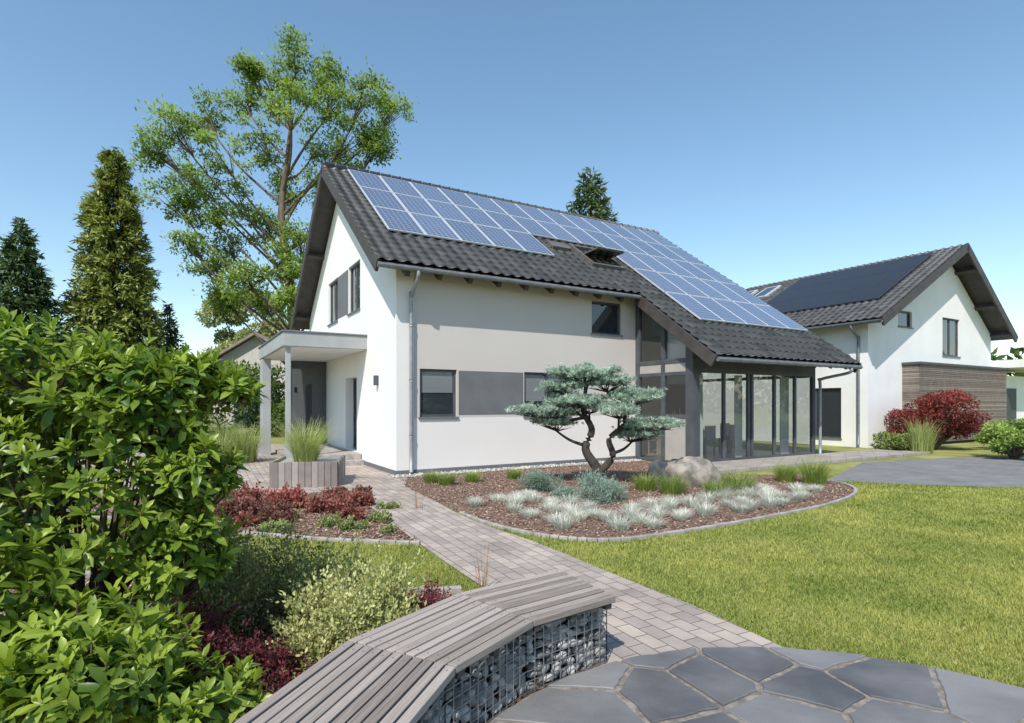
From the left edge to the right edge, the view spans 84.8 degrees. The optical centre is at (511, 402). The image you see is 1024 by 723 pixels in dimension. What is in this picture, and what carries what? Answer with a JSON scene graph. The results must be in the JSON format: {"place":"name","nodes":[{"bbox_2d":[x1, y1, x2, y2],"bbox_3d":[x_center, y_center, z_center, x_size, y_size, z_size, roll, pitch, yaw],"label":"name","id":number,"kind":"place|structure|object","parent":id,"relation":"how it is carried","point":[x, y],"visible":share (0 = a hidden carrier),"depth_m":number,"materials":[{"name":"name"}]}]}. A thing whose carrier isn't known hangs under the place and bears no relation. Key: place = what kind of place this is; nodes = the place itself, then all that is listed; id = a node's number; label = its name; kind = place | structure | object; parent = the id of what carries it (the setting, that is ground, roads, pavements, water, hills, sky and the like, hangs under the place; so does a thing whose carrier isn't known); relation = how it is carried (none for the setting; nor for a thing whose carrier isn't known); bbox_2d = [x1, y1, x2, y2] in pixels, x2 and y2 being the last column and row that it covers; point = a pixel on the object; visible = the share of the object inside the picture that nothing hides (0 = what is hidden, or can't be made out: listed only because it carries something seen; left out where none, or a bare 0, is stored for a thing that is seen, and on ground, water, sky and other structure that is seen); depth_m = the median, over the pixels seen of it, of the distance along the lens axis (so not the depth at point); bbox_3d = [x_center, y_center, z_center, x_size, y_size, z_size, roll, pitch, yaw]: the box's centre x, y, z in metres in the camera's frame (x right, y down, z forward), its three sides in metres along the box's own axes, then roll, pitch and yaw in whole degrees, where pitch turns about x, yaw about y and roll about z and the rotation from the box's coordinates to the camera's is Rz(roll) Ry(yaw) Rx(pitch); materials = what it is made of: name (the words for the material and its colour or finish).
{"place":"outdoors","nodes":[
{"label":"outdoors","id":0,"kind":"place"},
{"bbox_2d":[191,412,271,463],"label":"fountain grass","id":1,"kind":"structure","parent":0,"point":[241,441],"depth_m":15.80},
{"bbox_2d":[194,288,287,357],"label":"field maple tree","id":2,"kind":"object","parent":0,"point":[231,337],"visible":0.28,"depth_m":48.80,"materials":[{"name":"green plant"}]},
{"bbox_2d":[68,492,415,540],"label":"mulch bed ground","id":3,"kind":"structure","parent":0,"point":[335,528],"depth_m":7.50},
{"bbox_2d":[214,490,269,519],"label":"heuchera plant","id":4,"kind":"object","parent":3,"relation":"on","point":[241,504],"visible":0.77,"depth_m":8.31,"materials":[{"name":"red plant"}]},
{"bbox_2d":[66,509,419,544],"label":"bed kerb","id":5,"kind":"structure","parent":3,"relation":"on","point":[347,540],"depth_m":6.85,"materials":[{"name":"concrete"}]},
{"bbox_2d":[227,510,261,527],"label":"heuchera plant","id":6,"kind":"object","parent":3,"relation":"on","point":[252,518],"visible":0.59,"depth_m":7.67,"materials":[{"name":"red plant"}]},
{"bbox_2d":[228,480,270,502],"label":"heuchera plant","id":7,"kind":"object","parent":3,"relation":"on","point":[248,491],"visible":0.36,"depth_m":9.26,"materials":[{"name":"red plant"}]},
{"bbox_2d":[259,517,291,533],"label":"groundcover plant","id":8,"kind":"object","parent":3,"relation":"on","point":[267,527],"visible":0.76,"depth_m":7.33,"materials":[{"name":"green plant"}]},
{"bbox_2d":[253,493,300,522],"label":"heuchera plant","id":9,"kind":"object","parent":3,"relation":"on","point":[283,510],"visible":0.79,"depth_m":7.93,"materials":[{"name":"red plant"}]},
{"bbox_2d":[262,481,308,508],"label":"heuchera plant","id":10,"kind":"object","parent":3,"relation":"on","point":[291,495],"visible":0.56,"depth_m":8.94,"materials":[{"name":"red plant"}]},
{"bbox_2d":[303,491,348,513],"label":"heuchera plant","id":11,"kind":"object","parent":3,"relation":"on","point":[326,505],"visible":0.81,"depth_m":8.58,"materials":[{"name":"red plant"}]},
{"bbox_2d":[316,510,345,527],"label":"groundcover plant","id":12,"kind":"object","parent":3,"relation":"on","point":[326,521],"visible":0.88,"depth_m":7.63,"materials":[{"name":"green plant"}]},
{"bbox_2d":[321,485,353,498],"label":"heuchera plant","id":13,"kind":"object","parent":3,"relation":"on","point":[339,489],"visible":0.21,"depth_m":9.66,"materials":[{"name":"red plant"}]},
{"bbox_2d":[333,494,366,520],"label":"heuchera plant","id":14,"kind":"object","parent":3,"relation":"on","point":[346,507],"visible":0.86,"depth_m":8.11,"materials":[{"name":"red plant"}]},
{"bbox_2d":[336,515,370,531],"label":"groundcover plant","id":15,"kind":"object","parent":3,"relation":"on","point":[350,524],"visible":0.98,"depth_m":7.42,"materials":[{"name":"green plant"}]},
{"bbox_2d":[337,489,375,505],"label":"heuchera plant","id":16,"kind":"object","parent":3,"relation":"on","point":[358,497],"visible":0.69,"depth_m":9.19,"materials":[{"name":"red plant"}]},
{"bbox_2d":[366,507,392,523],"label":"groundcover plant","id":17,"kind":"object","parent":3,"relation":"on","point":[379,517],"visible":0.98,"depth_m":7.98,"materials":[{"name":"green plant"}]},
{"bbox_2d":[208,331,284,426],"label":"distant house","id":18,"kind":"structure","parent":0,"point":[246,349],"depth_m":40.63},
{"bbox_2d":[2,577,582,722],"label":"mulch bed ground","id":19,"kind":"structure","parent":0,"point":[526,695],"depth_m":3.88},
{"bbox_2d":[0,306,272,722],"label":"rhododendron shrub","id":20,"kind":"object","parent":19,"relation":"on","point":[102,661],"visible":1,"depth_m":2.95,"materials":[{"name":"green plant"}]},
{"bbox_2d":[130,582,253,708],"bbox_3d":[-1.955,1.352,3.235,0.903,0.725,1.056,0,0,-20],"label":"barberry shrub","id":21,"kind":"object","parent":19,"relation":"on","point":[206,638],"visible":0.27,"depth_m":3.24,"materials":[{"name":"red plant"}]},
{"bbox_2d":[152,516,278,608],"bbox_3d":[-2.572,1.352,4.844,1.008,0.730,0.978,0,0,-45],"label":"cotoneaster shrub","id":22,"kind":"object","parent":19,"relation":"on","point":[246,556],"visible":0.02,"depth_m":4.92,"materials":[{"name":"green plant"}]},
{"bbox_2d":[165,502,331,649],"bbox_3d":[-1.959,1.204,4.028,1.148,1.010,1.334,0,0,0],"label":"cotoneaster shrub","id":23,"kind":"object","parent":19,"relation":"on","point":[210,593],"visible":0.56,"depth_m":4.01,"materials":[{"name":"green plant"}]},
{"bbox_2d":[223,626,333,713],"bbox_3d":[-1.353,1.517,3.208,0.668,0.403,0.577,0,0,-15],"label":"barberry shrub","id":24,"kind":"object","parent":19,"relation":"on","point":[260,654],"visible":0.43,"depth_m":3.24,"materials":[{"name":"red plant"}]},
{"bbox_2d":[247,528,382,635],"bbox_3d":[-1.508,1.371,4.336,1.037,0.698,0.893,0,0,0],"label":"variegated shrub","id":25,"kind":"object","parent":19,"relation":"on","point":[321,564],"visible":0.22,"depth_m":4.32,"materials":[{"name":"green plant"}]},
{"bbox_2d":[264,548,426,677],"bbox_3d":[-1.115,1.351,3.735,1.073,0.746,1.128,0,0,45],"label":"variegated shrub","id":26,"kind":"object","parent":19,"relation":"on","point":[344,614],"visible":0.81,"depth_m":3.60,"materials":[{"name":"green plant"}]},
{"bbox_2d":[391,572,451,619],"bbox_3d":[-0.710,1.553,4.361,0.565,0.326,0.630,0,0,30],"label":"barberry shrub","id":27,"kind":"object","parent":19,"relation":"on","point":[427,596],"visible":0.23,"depth_m":4.36,"materials":[{"name":"red plant"}]},
{"bbox_2d":[234,569,614,722],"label":"gabion bench","id":28,"kind":"object","parent":19,"relation":"on","point":[472,656],"visible":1,"depth_m":2.96,"materials":[{"name":"wood"}]},
{"bbox_2d":[489,646,1023,722],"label":"slate patio","id":29,"kind":"structure","parent":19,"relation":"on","point":[743,684],"depth_m":3.23,"materials":[{"name":"stone"}]},
{"bbox_2d":[262,414,368,461],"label":"fountain grass","id":30,"kind":"object","parent":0,"point":[305,448],"depth_m":11.52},
{"bbox_2d":[6,444,781,670],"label":"paved path","id":31,"kind":"structure","parent":0,"point":[642,620],"depth_m":5.79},
{"bbox_2d":[260,347,290,457],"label":"porch posts","id":32,"kind":"object","parent":31,"relation":"on","point":[265,405],"visible":0.71,"depth_m":17.99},
{"bbox_2d":[259,331,366,359],"bbox_3d":[-6.160,-1.620,16.889,2.118,0.360,5.300,0,0,-30],"label":"porch canopy","id":33,"kind":"object","parent":32,"relation":"on","point":[294,339],"visible":0.73,"depth_m":14.66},
{"bbox_2d":[258,329,366,348],"bbox_3d":[-6.172,-1.821,16.881,2.150,0.037,5.360,0,0,-30],"label":"porch roof edge","id":34,"kind":"object","parent":33,"relation":"on","point":[271,338],"visible":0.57,"depth_m":14.68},
{"bbox_2d":[264,346,364,361],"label":"porch soffit","id":35,"kind":"structure","parent":33,"relation":"attached to","point":[312,354],"depth_m":16.48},
{"bbox_2d":[269,454,344,487],"bbox_3d":[-4.311,1.438,11.963,1.340,0.523,1.563,0,0,-12],"label":"timber planter","id":36,"kind":"object","parent":31,"relation":"on","point":[326,472],"visible":0.88,"depth_m":11.22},
{"bbox_2d":[291,361,325,442],"bbox_3d":[-7.000,0.140,19.177,1.230,3.120,0.100,0,0,-30],"label":"porch screen frame","id":37,"kind":"object","parent":31,"relation":"on","point":[304,364],"visible":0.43,"depth_m":19.40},
{"bbox_2d":[291,367,322,443],"bbox_3d":[-6.971,0.150,19.125,1.030,2.700,0.013,0,0,-30],"label":"porch screen glass","id":38,"kind":"object","parent":37,"relation":"in","point":[306,393],"visible":0.64,"depth_m":19.12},
{"bbox_2d":[275,449,363,465],"bbox_3d":[-5.939,1.625,16.959,1.630,0.150,4.800,0,0,-30],"label":"porch step","id":39,"kind":"object","parent":31,"relation":"on","point":[349,462],"visible":0.26,"depth_m":15.27,"materials":[{"name":"concrete"}]},
{"bbox_2d":[291,443,360,459],"bbox_3d":[-5.864,1.475,17.177,1.280,0.150,4.500,0,0,-30],"label":"porch step","id":40,"kind":"object","parent":39,"relation":"on","point":[329,450],"visible":0.32,"depth_m":15.55,"materials":[{"name":"concrete"}]},
{"bbox_2d":[413,483,491,588],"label":"dry flower stalks","id":41,"kind":"object","parent":31,"relation":"on","point":[485,574],"visible":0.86,"depth_m":5.04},
{"bbox_2d":[0,0,1023,375],"label":"sky","id":42,"kind":"structure","parent":0,"point":[767,141],"materials":[{"name":"blue"}]},
{"bbox_2d":[25,426,1023,686],"bbox_3d":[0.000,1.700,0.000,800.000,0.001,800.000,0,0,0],"label":"ground","id":43,"kind":"structure","parent":0,"point":[963,450],"depth_m":6.02,"materials":[{"name":"green plant"}]},
{"bbox_2d":[0,216,72,432],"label":"spruce tree","id":44,"kind":"object","parent":43,"relation":"on","point":[29,297],"visible":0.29,"depth_m":27.63,"materials":[{"name":"green plant"}]},
{"bbox_2d":[51,147,169,397],"bbox_3d":[-21.794,-5.716,30.763,7.404,16.922,7.921,0,0,0],"label":"spruce tree","id":45,"kind":"object","parent":43,"relation":"on","point":[111,287],"visible":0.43,"depth_m":30.20,"materials":[{"name":"green plant"}]},
{"bbox_2d":[56,346,284,436],"bbox_3d":[-21.250,-0.355,29.553,27.889,5.326,6.719,0,0,6],"label":"garden hedge","id":46,"kind":"object","parent":43,"relation":"on","point":[277,407],"visible":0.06,"depth_m":28.36,"materials":[{"name":"green plant"}]},
{"bbox_2d":[153,300,191,359],"bbox_3d":[-21.591,-2.021,34.991,4.827,8.687,4.971,0,0,37],"label":"spruce tree","id":47,"kind":"object","parent":43,"relation":"on","point":[171,325],"visible":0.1,"depth_m":34.96,"materials":[{"name":"green plant"}]},
{"bbox_2d":[117,19,418,364],"bbox_3d":[-12.003,-8.327,28.422,14.420,20.076,8.208,0,0,0],"label":"ash tree","id":48,"kind":"object","parent":43,"relation":"on","point":[372,143],"visible":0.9,"depth_m":27.62,"materials":[{"name":"green plant"}]},
{"bbox_2d":[85,571,461,596],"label":"bed kerb","id":49,"kind":"structure","parent":43,"relation":"on","point":[457,589],"depth_m":4.97,"materials":[{"name":"concrete"}]},
{"bbox_2d":[310,203,634,470],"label":"walls","id":50,"kind":"structure","parent":43,"relation":"on","point":[460,323],"depth_m":14.62,"materials":[{"name":"paint"}]},
{"bbox_2d":[338,270,347,318],"bbox_3d":[-5.252,-3.360,17.446,0.033,1.320,1.290,0,0,-30],"label":"grey gable band","id":51,"kind":"object","parent":50,"relation":"attached to","point":[343,294],"visible":1,"depth_m":17.34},
{"bbox_2d":[327,308,622,418],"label":"window sills","id":52,"kind":"structure","parent":50,"relation":"attached to","point":[356,310],"depth_m":15.93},
{"bbox_2d":[331,261,619,448],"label":"window frames","id":53,"kind":"structure","parent":50,"relation":"attached to","point":[454,372],"depth_m":16.25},
{"bbox_2d":[332,265,617,446],"bbox_3d":[-2.122,-1.325,15.760,4.442,5.330,9.640,0,0,-74],"label":"window glass","id":54,"kind":"object","parent":53,"relation":"in","point":[604,318],"visible":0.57,"depth_m":16.20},
{"bbox_2d":[421,372,564,400],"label":"window blinds","id":55,"kind":"object","parent":53,"relation":"attached to","point":[431,382],"depth_m":13.82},
{"bbox_2d":[459,371,522,413],"bbox_3d":[-0.516,-0.260,14.338,1.860,1.080,0.033,0,0,-30],"label":"grey wall band","id":56,"kind":"object","parent":50,"relation":"attached to","point":[483,392],"depth_m":14.29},
{"bbox_2d":[293,179,857,364],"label":"roof deck","id":57,"kind":"structure","parent":50,"relation":"on","point":[323,222],"depth_m":18.78,"materials":[{"name":"wood"}]},
{"bbox_2d":[323,165,640,292],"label":"roof tiles","id":58,"kind":"object","parent":57,"relation":"on","point":[572,267],"visible":0.46,"depth_m":14.74,"materials":[{"name":"tile"}]},
{"bbox_2d":[347,169,807,330],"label":"solar panel frames","id":59,"kind":"structure","parent":58,"relation":"attached to","point":[493,245],"depth_m":17.46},
{"bbox_2d":[349,169,806,329],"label":"solar panel cells","id":60,"kind":"object","parent":59,"relation":"in","point":[405,221],"visible":1,"depth_m":17.93,"materials":[{"name":"glass"}]},
{"bbox_2d":[547,240,625,270],"bbox_3d":[2.323,-4.577,17.498,2.150,1.010,1.374,0,0,-30],"label":"roof window frame","id":61,"kind":"object","parent":58,"relation":"in","point":[618,266],"visible":0.72,"depth_m":17.37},
{"bbox_2d":[321,160,658,234],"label":"ridge tiles","id":62,"kind":"object","parent":57,"relation":"on","point":[332,165],"visible":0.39,"depth_m":19.69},
{"bbox_2d":[377,261,862,368],"bbox_3d":[3.831,-2.063,14.664,14.100,2.084,2.820,0,0,-30],"label":"gutter","id":63,"kind":"object","parent":57,"relation":"attached to","point":[529,283],"visible":1,"depth_m":14.30,"materials":[{"name":"metal"}]},
{"bbox_2d":[580,235,860,363],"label":"roof tiles","id":64,"kind":"object","parent":57,"relation":"on","point":[723,338],"visible":0.27,"depth_m":16.02,"materials":[{"name":"tile"}]},
{"bbox_2d":[290,164,861,372],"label":"barge boards and rafters","id":65,"kind":"object","parent":50,"relation":"attached to","point":[689,341],"visible":0.38,"depth_m":15.24,"materials":[{"name":"wood"}]},
{"bbox_2d":[409,270,852,471],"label":"downpipes","id":66,"kind":"object","parent":50,"relation":"attached to","point":[411,325],"visible":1,"depth_m":13.13,"materials":[{"name":"metal"}]},
{"bbox_2d":[364,456,635,474],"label":"plinth","id":67,"kind":"structure","parent":43,"relation":"on","point":[384,469],"depth_m":14.41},
{"bbox_2d":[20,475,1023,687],"bbox_3d":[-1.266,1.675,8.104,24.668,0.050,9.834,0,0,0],"label":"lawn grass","id":68,"kind":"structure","parent":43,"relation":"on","point":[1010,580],"depth_m":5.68,"materials":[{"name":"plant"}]},
{"bbox_2d":[566,166,619,221],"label":"spruce tree","id":69,"kind":"object","parent":43,"relation":"on","point":[598,205],"visible":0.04,"depth_m":44.23,"materials":[{"name":"green plant"}]},
{"bbox_2d":[193,347,1023,376],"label":"distant tree line","id":70,"kind":"object","parent":43,"relation":"on","point":[1016,352],"depth_m":70.42,"materials":[{"name":"green plant"}]},
{"bbox_2d":[635,299,684,447],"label":"walls","id":71,"kind":"structure","parent":43,"relation":"on","point":[651,339],"depth_m":20.50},
{"bbox_2d":[667,384,684,414],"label":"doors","id":72,"kind":"structure","parent":71,"relation":"attached to","point":[676,398],"depth_m":21.10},
{"bbox_2d":[636,299,814,461],"bbox_3d":[5.994,-1.618,18.300,5.500,6.636,4.697,0,0,-30],"label":"winter garden frame","id":73,"kind":"object","parent":43,"relation":"on","point":[696,366],"visible":0.6,"depth_m":16.04,"materials":[{"name":"metal"}]},
{"bbox_2d":[640,362,684,459],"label":"winter garden panels","id":74,"kind":"object","parent":73,"relation":"in","point":[674,443],"visible":0.79,"depth_m":15.52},
{"bbox_2d":[700,374,702,457],"bbox_3d":[5.125,0.400,15.423,0.300,2.400,0.069,0,0,-30],"label":"curtain","id":75,"kind":"object","parent":73,"relation":"hanging from","point":[701,415],"visible":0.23,"depth_m":15.45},
{"bbox_2d":[734,375,741,456],"bbox_3d":[6.550,0.400,16.254,0.300,2.400,0.069,0,0,-30],"label":"curtain","id":76,"kind":"object","parent":73,"relation":"hanging from","point":[737,415],"visible":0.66,"depth_m":16.23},
{"bbox_2d":[780,377,788,453],"bbox_3d":[8.408,0.400,17.336,0.400,2.400,0.069,0,0,-30],"label":"curtain","id":77,"kind":"object","parent":73,"relation":"hanging from","point":[784,415],"visible":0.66,"depth_m":17.31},
{"bbox_2d":[870,430,917,449],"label":"garden shrub","id":78,"kind":"object","parent":43,"relation":"on","point":[892,441],"visible":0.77,"depth_m":19.18,"materials":[{"name":"green plant"}]},
{"bbox_2d":[900,417,943,453],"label":"reed grass","id":79,"kind":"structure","parent":43,"relation":"on","point":[924,441],"depth_m":18.52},
{"bbox_2d":[884,388,992,448],"bbox_3d":[15.367,0.591,20.628,3.394,2.292,3.149,0,0,0],"label":"red japanese maple","id":80,"kind":"object","parent":43,"relation":"on","point":[963,425],"visible":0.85,"depth_m":19.89,"materials":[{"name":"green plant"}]},
{"bbox_2d":[902,359,1023,444],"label":"wooden annex","id":81,"kind":"object","parent":43,"relation":"on","point":[996,391],"visible":0.55,"depth_m":24.44,"materials":[{"name":"wood"}]},
{"bbox_2d":[1005,388,1015,425],"bbox_3d":[23.743,0.475,26.824,1.750,2.350,0.030,0,0,-30],"label":"annex garage door","id":82,"kind":"structure","parent":81,"relation":"in","point":[1010,393],"depth_m":26.90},
{"bbox_2d":[973,417,1023,458],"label":"garden shrub","id":83,"kind":"object","parent":43,"relation":"on","point":[1010,444],"visible":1,"depth_m":16.84,"materials":[{"name":"green plant"}]},
{"bbox_2d":[400,459,853,537],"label":"mulch bed ground","id":84,"kind":"structure","parent":0,"point":[505,520],"depth_m":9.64,"materials":[{"name":"wood"}]},
{"bbox_2d":[384,460,644,477],"bbox_3d":[0.480,1.684,14.653,7.700,0.001,0.450,0,0,-30],"label":"wall gravel strip","id":85,"kind":"object","parent":84,"relation":"on","point":[496,470],"depth_m":14.00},
{"bbox_2d":[390,459,640,477],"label":"wall pebbles","id":86,"kind":"object","parent":85,"relation":"on","point":[506,468],"depth_m":14.26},
{"bbox_2d":[517,464,563,491],"bbox_3d":[0.525,1.460,10.826,0.931,0.561,0.736,0,0,14],"label":"blue spruce mound","id":87,"kind":"object","parent":84,"relation":"on","point":[537,480],"visible":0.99,"depth_m":10.72,"materials":[{"name":"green plant"}]},
{"bbox_2d":[549,481,581,498],"bbox_3d":[0.935,1.557,10.015,0.599,0.372,0.630,0,0,0],"label":"blue spruce mound","id":88,"kind":"object","parent":84,"relation":"on","point":[558,491],"visible":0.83,"depth_m":9.93,"materials":[{"name":"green plant"}]},
{"bbox_2d":[504,361,685,484],"bbox_3d":[1.715,0.424,11.614,3.846,2.578,1.992,0,0,0],"label":"cloud pruned pine","id":89,"kind":"object","parent":84,"relation":"on","point":[570,402],"visible":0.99,"depth_m":11.46,"materials":[{"name":"green plant"}]},
{"bbox_2d":[563,464,629,503],"bbox_3d":[1.493,1.391,9.688,1.205,0.701,0.955,0,0,0],"label":"blue spruce mound","id":90,"kind":"object","parent":84,"relation":"on","point":[607,491],"visible":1,"depth_m":9.62,"materials":[{"name":"green plant"}]},
{"bbox_2d":[418,455,841,497],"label":"tussock grass","id":91,"kind":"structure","parent":84,"relation":"on","point":[788,475],"depth_m":11.46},
{"bbox_2d":[464,479,822,531],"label":"blue fescue grass","id":92,"kind":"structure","parent":84,"relation":"on","point":[799,494],"depth_m":8.84,"materials":[{"name":"plant"}]},
{"bbox_2d":[459,475,857,541],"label":"bed kerb","id":93,"kind":"structure","parent":84,"relation":"on","point":[611,539],"depth_m":7.53,"materials":[{"name":"concrete"}]},
{"bbox_2d":[648,459,669,484],"bbox_3d":[3.095,1.475,11.753,0.533,0.623,0.452,0,0,0],"label":"slate standing stone","id":94,"kind":"object","parent":84,"relation":"on","point":[657,467],"visible":0.38,"depth_m":11.60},
{"bbox_2d":[665,456,721,486],"bbox_3d":[3.737,1.441,11.702,1.248,0.689,0.889,0,0,0],"label":"boulder","id":95,"kind":"object","parent":84,"relation":"on","point":[695,468],"visible":0.63,"depth_m":11.42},
{"bbox_2d":[667,331,684,358],"bbox_3d":[4.593,-1.625,15.575,0.015,0.850,0.800,0,0,-30],"label":"window glass","id":96,"kind":"object","parent":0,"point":[675,348],"visible":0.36,"depth_m":15.66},
{"bbox_2d":[635,446,779,458],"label":"winter garden floor","id":97,"kind":"structure","parent":0,"point":[654,454],"depth_m":18.11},
{"bbox_2d":[642,398,658,416],"bbox_3d":[5.767,0.665,20.725,2.857,1.930,0.258,0,0,-29],"label":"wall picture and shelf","id":98,"kind":"object","parent":97,"relation":"on","point":[650,409],"visible":0.14,"depth_m":20.42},
{"bbox_2d":[648,423,733,455],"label":"dining chairs","id":99,"kind":"object","parent":97,"relation":"on","point":[710,433],"visible":0.42,"depth_m":17.84,"materials":[{"name":"grey"}]},
{"bbox_2d":[712,449,929,473],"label":"terrace","id":100,"kind":"structure","parent":0,"point":[756,464],"depth_m":16.12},
{"bbox_2d":[702,266,990,447],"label":"walls","id":101,"kind":"structure","parent":0,"point":[888,348],"depth_m":23.25,"materials":[{"name":"paint"}]},
{"bbox_2d":[807,318,882,444],"bbox_3d":[10.858,-0.722,24.956,0.669,4.644,10.700,0,0,-30],"label":"gutter and downpipe","id":102,"kind":"object","parent":101,"relation":"attached to","point":[850,324],"visible":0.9,"depth_m":21.37,"materials":[{"name":"metal"}]},
{"bbox_2d":[745,243,966,326],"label":"roof tiles","id":103,"kind":"object","parent":101,"relation":"attached to","point":[888,299],"visible":0.41,"depth_m":22.78,"materials":[{"name":"tile"}]},
{"bbox_2d":[767,252,932,312],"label":"solar panel frames","id":104,"kind":"structure","parent":103,"relation":"attached to","point":[851,289],"depth_m":24.02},
{"bbox_2d":[767,253,930,311],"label":"solar panel cells","id":105,"kind":"object","parent":104,"relation":"in","point":[873,291],"visible":0.93,"depth_m":25.09,"materials":[{"name":"glass"}]},
{"bbox_2d":[815,311,957,437],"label":"window frames","id":106,"kind":"structure","parent":101,"relation":"attached to","point":[949,320],"depth_m":23.03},
{"bbox_2d":[817,312,955,436],"bbox_3d":[16.343,-1.150,23.395,7.592,4.980,1.337,0,0,-16],"label":"window glass","id":107,"kind":"object","parent":106,"relation":"in","point":[831,412],"visible":0.83,"depth_m":22.68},
{"bbox_2d":[805,243,1017,341],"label":"barge boards and rafters","id":108,"kind":"object","parent":101,"relation":"attached to","point":[963,262],"visible":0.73,"depth_m":24.72,"materials":[{"name":"wood"}]},
{"bbox_2d":[830,457,1023,487],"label":"driveway","id":109,"kind":"structure","parent":0,"point":[986,471],"depth_m":13.64,"materials":[{"name":"asphalt"}]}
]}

